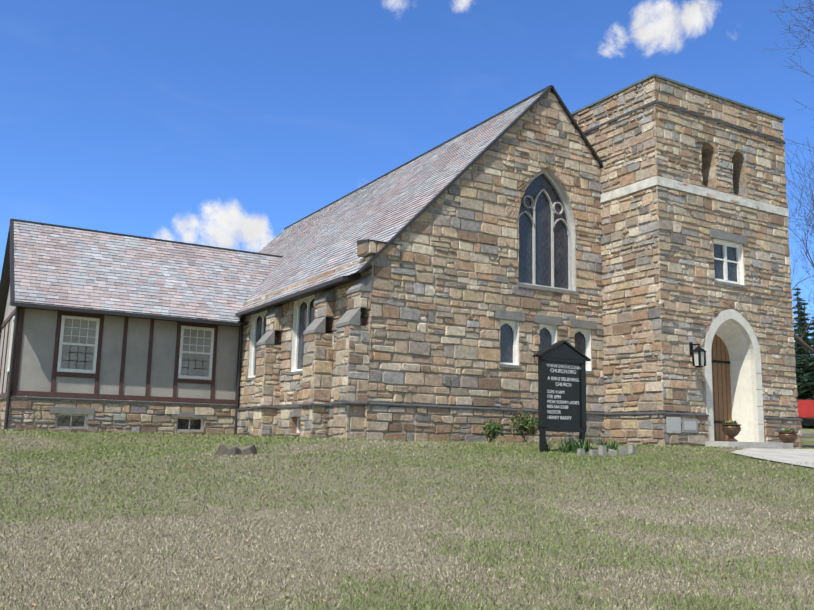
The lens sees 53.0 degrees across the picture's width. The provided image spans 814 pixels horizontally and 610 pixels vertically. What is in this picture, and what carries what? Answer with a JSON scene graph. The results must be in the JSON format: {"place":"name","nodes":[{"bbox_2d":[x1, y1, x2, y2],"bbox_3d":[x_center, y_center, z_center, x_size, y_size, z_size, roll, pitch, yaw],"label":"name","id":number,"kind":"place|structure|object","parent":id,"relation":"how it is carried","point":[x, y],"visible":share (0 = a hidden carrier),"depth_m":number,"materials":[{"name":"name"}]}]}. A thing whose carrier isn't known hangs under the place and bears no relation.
{"place":"outdoors","nodes":[
{"label":"outdoors","id":0,"kind":"place"},
{"bbox_2d":[0,427,813,609],"bbox_3d":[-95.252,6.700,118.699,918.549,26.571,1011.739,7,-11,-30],"label":"ground","id":1,"kind":"structure","parent":0,"point":[807,442],"depth_m":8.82,"materials":[{"name":"green plant"}]},
{"bbox_2d":[0,395,238,434],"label":"stone foundation wall","id":2,"kind":"structure","parent":1,"relation":"on","point":[39,413],"depth_m":23.11,"materials":[{"name":"beige stone"}]},
{"bbox_2d":[0,284,242,403],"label":"wall","id":3,"kind":"structure","parent":2,"relation":"on","point":[59,353],"depth_m":23.49,"materials":[{"name":"grey paint"}]},
{"bbox_2d":[215,444,256,455],"bbox_3d":[-2.955,2.512,14.086,0.745,0.212,0.816,7,-11,-30],"label":"rock","id":4,"kind":"object","parent":1,"relation":"on","point":[223,450],"visible":0.79,"depth_m":13.85,"materials":[{"name":"stone"}]},
{"bbox_2d":[3,85,602,434],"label":"roof trim","id":5,"kind":"structure","parent":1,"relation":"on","point":[321,287],"depth_m":22.27,"materials":[{"name":"black metal"}]},
{"bbox_2d":[237,90,605,443],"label":"church stone wall","id":6,"kind":"structure","parent":1,"relation":"on","point":[436,294],"depth_m":19.62,"materials":[{"name":"beige stone"}]},
{"bbox_2d":[0,90,544,329],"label":"church roof slates","id":7,"kind":"object","parent":6,"relation":"on","point":[67,267],"visible":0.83,"depth_m":24.72,"materials":[{"name":"grey stone"}]},
{"bbox_2d":[357,239,401,257],"bbox_3d":[-0.627,-1.284,18.648,0.880,0.380,0.563,7,-11,-30],"label":"kneeler stone","id":8,"kind":"object","parent":6,"relation":"attached to","point":[367,247],"visible":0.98,"depth_m":18.43,"materials":[{"name":"beige stone"}]},
{"bbox_2d":[246,168,746,432],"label":"window surrounds","id":9,"kind":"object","parent":6,"relation":"in","point":[547,262],"depth_m":21.38,"materials":[{"name":"grey stone"}]},
{"bbox_2d":[237,100,802,420],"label":"trim","id":10,"kind":"structure","parent":6,"relation":"attached to","point":[333,403],"depth_m":20.29,"materials":[{"name":"grey stone"}]},
{"bbox_2d":[481,419,503,441],"bbox_3d":[1.944,2.862,18.549,0.516,0.557,0.507,7,-11,-30],"label":"shrub","id":11,"kind":"object","parent":1,"relation":"on","point":[494,428],"visible":0.98,"depth_m":18.48,"materials":[{"name":"green plant"}]},
{"bbox_2d":[509,409,537,441],"bbox_3d":[2.750,2.830,19.053,0.863,0.802,0.710,2,-9,-4],"label":"shrub","id":12,"kind":"object","parent":1,"relation":"on","point":[526,425],"visible":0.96,"depth_m":18.95,"materials":[{"name":"green plant"}]},
{"bbox_2d":[532,340,590,451],"bbox_3d":[3.196,1.920,16.775,1.431,2.383,0.180,7,-11,-30],"label":"church sign","id":13,"kind":"object","parent":1,"relation":"on","point":[561,386],"visible":1,"depth_m":16.75,"materials":[{"name":"black wood"}]},
{"bbox_2d":[537,434,635,455],"bbox_3d":[3.675,2.881,16.723,2.148,0.491,1.129,7,-11,-30],"label":"flower bed","id":14,"kind":"object","parent":1,"relation":"on","point":[604,449],"visible":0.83,"depth_m":16.51,"materials":[{"name":"green plant"}]},
{"bbox_2d":[573,77,802,448],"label":"bell tower","id":15,"kind":"structure","parent":1,"relation":"on","point":[666,298],"depth_m":21.25,"materials":[{"name":"beige stone"}]},
{"bbox_2d":[571,74,784,119],"bbox_3d":[7.257,-5.303,24.484,5.310,0.060,5.320,7,-11,-30],"label":"parapet coping","id":16,"kind":"object","parent":15,"relation":"on","point":[682,85],"visible":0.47,"depth_m":22.12,"materials":[{"name":"grey stone"}]},
{"bbox_2d":[665,417,697,432],"bbox_3d":[6.665,2.917,19.787,1.080,0.380,0.050,7,-11,-30],"label":"cornerstone","id":17,"kind":"object","parent":15,"relation":"attached to","point":[687,425],"visible":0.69,"depth_m":19.76,"materials":[{"name":"stone"}]},
{"bbox_2d":[600,176,788,216],"bbox_3d":[7.201,-2.547,24.020,5.270,0.230,5.245,7,-11,-30],"label":"stone band","id":18,"kind":"object","parent":15,"relation":"attached to","point":[672,184],"visible":0.65,"depth_m":21.52,"materials":[{"name":"beige stone"}]},
{"bbox_2d":[689,342,705,367],"bbox_3d":[7.173,1.228,20.171,0.270,0.640,0.375,7,-11,-30],"label":"wall lantern","id":19,"kind":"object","parent":15,"relation":"attached to","point":[698,353],"depth_m":20.07,"materials":[{"name":"black metal"}]},
{"bbox_2d":[704,309,795,448],"bbox_3d":[9.236,2.085,21.051,4.100,3.980,2.080,7,-11,-30],"label":"church door and steps","id":20,"kind":"structure","parent":15,"relation":"in","point":[733,379],"depth_m":21.59,"materials":[{"name":"white paint"}]},
{"bbox_2d":[721,421,740,441],"bbox_3d":[8.025,3.107,20.190,0.470,0.535,0.463,7,-11,-30],"label":"urn","id":21,"kind":"object","parent":20,"relation":"on","point":[731,430],"visible":0.92,"depth_m":20.05,"materials":[{"name":"brown ceramic"}]},
{"bbox_2d":[778,428,797,442],"bbox_3d":[9.819,3.431,21.038,0.470,0.523,0.463,7,-11,-30],"label":"urn","id":22,"kind":"object","parent":20,"relation":"on","point":[787,435],"visible":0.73,"depth_m":20.90,"materials":[{"name":"brown ceramic"}]},
{"bbox_2d":[731,448,813,467],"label":"concrete path","id":23,"kind":"structure","parent":1,"relation":"on","point":[794,456],"depth_m":17.33,"materials":[{"name":"grey concrete"}]},
{"bbox_2d":[769,0,813,148],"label":"bare maple tree","id":24,"kind":"object","parent":1,"relation":"on","point":[802,7],"visible":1,"depth_m":31.51,"materials":[{"name":"brown plant"}]},
{"bbox_2d":[784,137,813,353],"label":"bare tree","id":25,"kind":"object","parent":1,"relation":"on","point":[800,341],"visible":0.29,"depth_m":44.34,"materials":[{"name":"brown plant"}]},
{"bbox_2d":[785,150,813,267],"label":"bare tree","id":26,"kind":"object","parent":1,"relation":"on","point":[812,227],"visible":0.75,"depth_m":40.78,"materials":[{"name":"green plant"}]},
{"bbox_2d":[793,287,812,382],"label":"spruce tree","id":27,"kind":"object","parent":1,"relation":"on","point":[797,294],"visible":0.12,"depth_m":73.74,"materials":[{"name":"green plant"}]},
{"bbox_2d":[794,302,812,398],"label":"spruce tree","id":28,"kind":"object","parent":1,"relation":"on","point":[801,352],"visible":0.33,"depth_m":70.92,"materials":[{"name":"green plant"}]},
{"bbox_2d":[793,291,813,371],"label":"spruce tree","id":29,"kind":"object","parent":1,"relation":"on","point":[795,317],"depth_m":83.51,"materials":[{"name":"green plant"}]},
{"bbox_2d":[793,289,813,365],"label":"spruce tree","id":30,"kind":"object","parent":1,"relation":"on","point":[808,301],"visible":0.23,"depth_m":91.18,"materials":[{"name":"green plant"}]},
{"bbox_2d":[795,303,813,426],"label":"spruce tree","id":31,"kind":"object","parent":1,"relation":"on","point":[803,396],"visible":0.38,"depth_m":65.39,"materials":[{"name":"green plant"}]},
{"bbox_2d":[795,257,813,299],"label":"bare tree","id":32,"kind":"object","parent":1,"relation":"on","point":[810,280],"visible":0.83,"depth_m":78.71,"materials":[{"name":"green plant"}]},
{"bbox_2d":[797,396,813,424],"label":"vehicle","id":33,"kind":"object","parent":1,"relation":"on","point":[805,409],"visible":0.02,"depth_m":46.85,"materials":[{"name":"red metal"}]},
{"bbox_2d":[798,320,813,426],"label":"spruce tree","id":34,"kind":"object","parent":1,"relation":"on","point":[809,362],"visible":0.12,"depth_m":66.77,"materials":[{"name":"green plant"}]},
{"bbox_2d":[800,317,813,428],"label":"spruce tree","id":35,"kind":"object","parent":1,"relation":"on","point":[810,385],"visible":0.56,"depth_m":62.82,"materials":[{"name":"green plant"}]},
{"bbox_2d":[802,434,813,436],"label":"lane gravel","id":36,"kind":"structure","parent":1,"relation":"on","point":[807,435],"depth_m":44.35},
{"bbox_2d":[0,0,813,354],"label":"sky","id":37,"kind":"structure","parent":0,"point":[228,124],"materials":[{"name":"blue"}]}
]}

